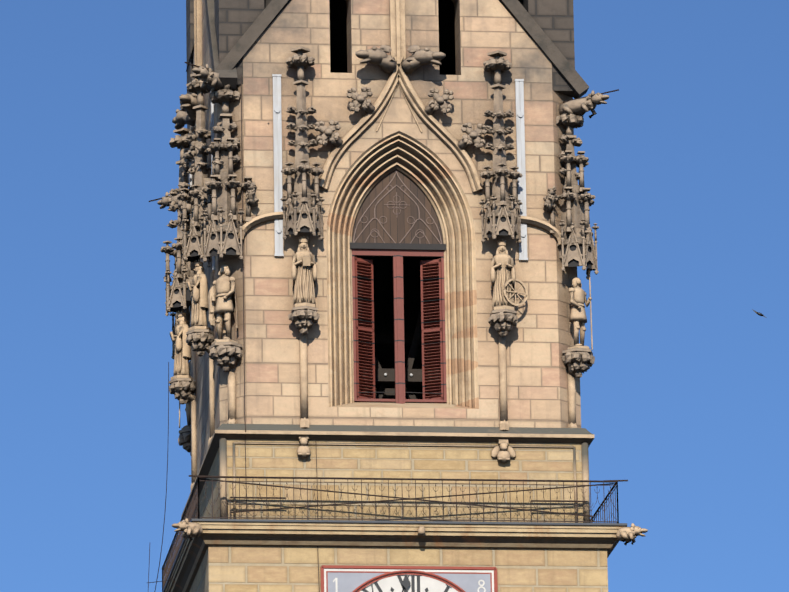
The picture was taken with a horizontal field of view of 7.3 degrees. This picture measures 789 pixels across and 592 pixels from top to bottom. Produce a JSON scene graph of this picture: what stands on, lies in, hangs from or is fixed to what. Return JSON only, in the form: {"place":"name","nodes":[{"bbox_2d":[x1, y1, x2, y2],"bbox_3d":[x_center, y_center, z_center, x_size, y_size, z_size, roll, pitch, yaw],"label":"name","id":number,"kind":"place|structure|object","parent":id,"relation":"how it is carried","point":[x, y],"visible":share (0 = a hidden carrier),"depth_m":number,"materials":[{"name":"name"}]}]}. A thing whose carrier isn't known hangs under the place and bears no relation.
{"place":"outdoors","nodes":[
{"label":"outdoors","id":0,"kind":"place"},
{"bbox_2d":[0,0,788,591],"label":"sky","id":1,"kind":"structure","parent":0,"point":[684,395],"materials":[{"name":"blue"}]},
{"label":"ground","id":2,"kind":"structure","parent":0,"visible":0},
{"bbox_2d":[186,0,607,591],"bbox_3d":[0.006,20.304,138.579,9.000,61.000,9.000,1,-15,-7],"label":"tower walls","id":3,"kind":"structure","parent":2,"relation":"on","point":[465,37],"depth_m":139.76,"materials":[{"name":"beige stone"}]},
{"bbox_2d":[149,192,190,454],"bbox_3d":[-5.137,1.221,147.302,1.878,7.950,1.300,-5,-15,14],"label":"corner group","id":4,"kind":"object","parent":3,"relation":"on","point":[184,438],"visible":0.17,"depth_m":146.85,"materials":[{"name":"stone"}]},
{"bbox_2d":[160,0,214,489],"bbox_3d":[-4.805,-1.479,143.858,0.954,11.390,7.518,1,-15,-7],"label":"face decoration","id":5,"kind":"object","parent":3,"relation":"attached to","point":[187,291],"visible":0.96,"depth_m":144.25,"materials":[{"name":"stone"}]},
{"bbox_2d":[185,62,256,423],"bbox_3d":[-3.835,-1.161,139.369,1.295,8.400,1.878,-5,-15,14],"label":"corner group","id":6,"kind":"object","parent":3,"relation":"on","point":[222,226],"visible":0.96,"depth_m":139.53,"materials":[{"name":"stone"}]},
{"bbox_2d":[148,81,319,591],"bbox_3d":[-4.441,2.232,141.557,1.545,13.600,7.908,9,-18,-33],"label":"cables","id":7,"kind":"object","parent":3,"relation":"attached to","point":[244,391],"visible":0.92,"depth_m":139.88,"materials":[{"name":"metal"}]},
{"bbox_2d":[186,0,588,183],"bbox_3d":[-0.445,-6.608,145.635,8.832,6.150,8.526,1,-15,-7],"label":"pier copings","id":8,"kind":"object","parent":3,"relation":"on","point":[236,28],"visible":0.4,"depth_m":141.58,"materials":[{"name":"grey stone"}]},
{"bbox_2d":[181,424,594,522],"bbox_3d":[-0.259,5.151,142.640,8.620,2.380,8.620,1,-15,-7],"label":"cornice","id":9,"kind":"structure","parent":3,"relation":"attached to","point":[583,437],"depth_m":138.87,"materials":[{"name":"stone"}]},
{"bbox_2d":[162,519,626,591],"bbox_3d":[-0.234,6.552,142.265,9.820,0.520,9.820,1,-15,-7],"label":"balcony slab","id":10,"kind":"structure","parent":3,"relation":"attached to","point":[368,533],"depth_m":137.77,"materials":[{"name":"beige stone"}]},
{"bbox_2d":[162,475,627,590],"bbox_3d":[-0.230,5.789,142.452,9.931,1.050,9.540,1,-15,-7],"label":"balcony railing","id":11,"kind":"object","parent":10,"relation":"on","point":[192,507],"visible":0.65,"depth_m":138.08,"materials":[{"name":"black metal"}]},
{"bbox_2d":[172,518,647,544],"bbox_3d":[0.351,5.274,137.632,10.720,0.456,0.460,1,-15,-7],"label":"gargoyles","id":12,"kind":"object","parent":10,"relation":"attached to","point":[190,530],"visible":0.98,"depth_m":137.56,"materials":[{"name":"stone"}]},
{"bbox_2d":[350,169,446,403],"bbox_3d":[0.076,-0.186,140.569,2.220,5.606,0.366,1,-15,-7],"label":"window","id":13,"kind":"structure","parent":3,"relation":"attached to","point":[396,219],"depth_m":140.60,"materials":[{"name":"red wood"}]},
{"bbox_2d":[358,297,440,398],"bbox_3d":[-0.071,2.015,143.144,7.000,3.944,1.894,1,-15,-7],"label":"bell","id":14,"kind":"object","parent":3,"relation":"on","point":[384,378],"visible":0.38,"depth_m":142.75,"materials":[{"name":"brown metal"}]},
{"bbox_2d":[237,0,564,429],"bbox_3d":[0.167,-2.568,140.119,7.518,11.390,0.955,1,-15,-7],"label":"face decor","id":15,"kind":"object","parent":3,"relation":"attached to","point":[303,213],"visible":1,"depth_m":140.26,"materials":[{"name":"stone"}]},
{"bbox_2d":[326,131,478,408],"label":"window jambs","id":16,"kind":"structure","parent":3,"relation":"attached to","point":[426,171],"depth_m":140.29,"materials":[{"name":"beige stone"}]},
{"bbox_2d":[297,436,515,463],"bbox_3d":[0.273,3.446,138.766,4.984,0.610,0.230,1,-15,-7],"label":"corbels","id":17,"kind":"object","parent":3,"relation":"attached to","point":[503,452],"visible":1,"depth_m":138.93,"materials":[{"name":"stone"}]},
{"bbox_2d":[321,565,497,591],"bbox_3d":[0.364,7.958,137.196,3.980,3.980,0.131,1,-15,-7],"label":"tower clock","id":18,"kind":"object","parent":3,"relation":"attached to","point":[338,578],"visible":1,"depth_m":137.68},
{"bbox_2d":[543,89,618,427],"bbox_3d":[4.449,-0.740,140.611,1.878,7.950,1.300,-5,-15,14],"label":"corner group","id":19,"kind":"object","parent":3,"relation":"on","point":[577,247],"visible":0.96,"depth_m":140.53,"materials":[{"name":"stone"}]}
]}

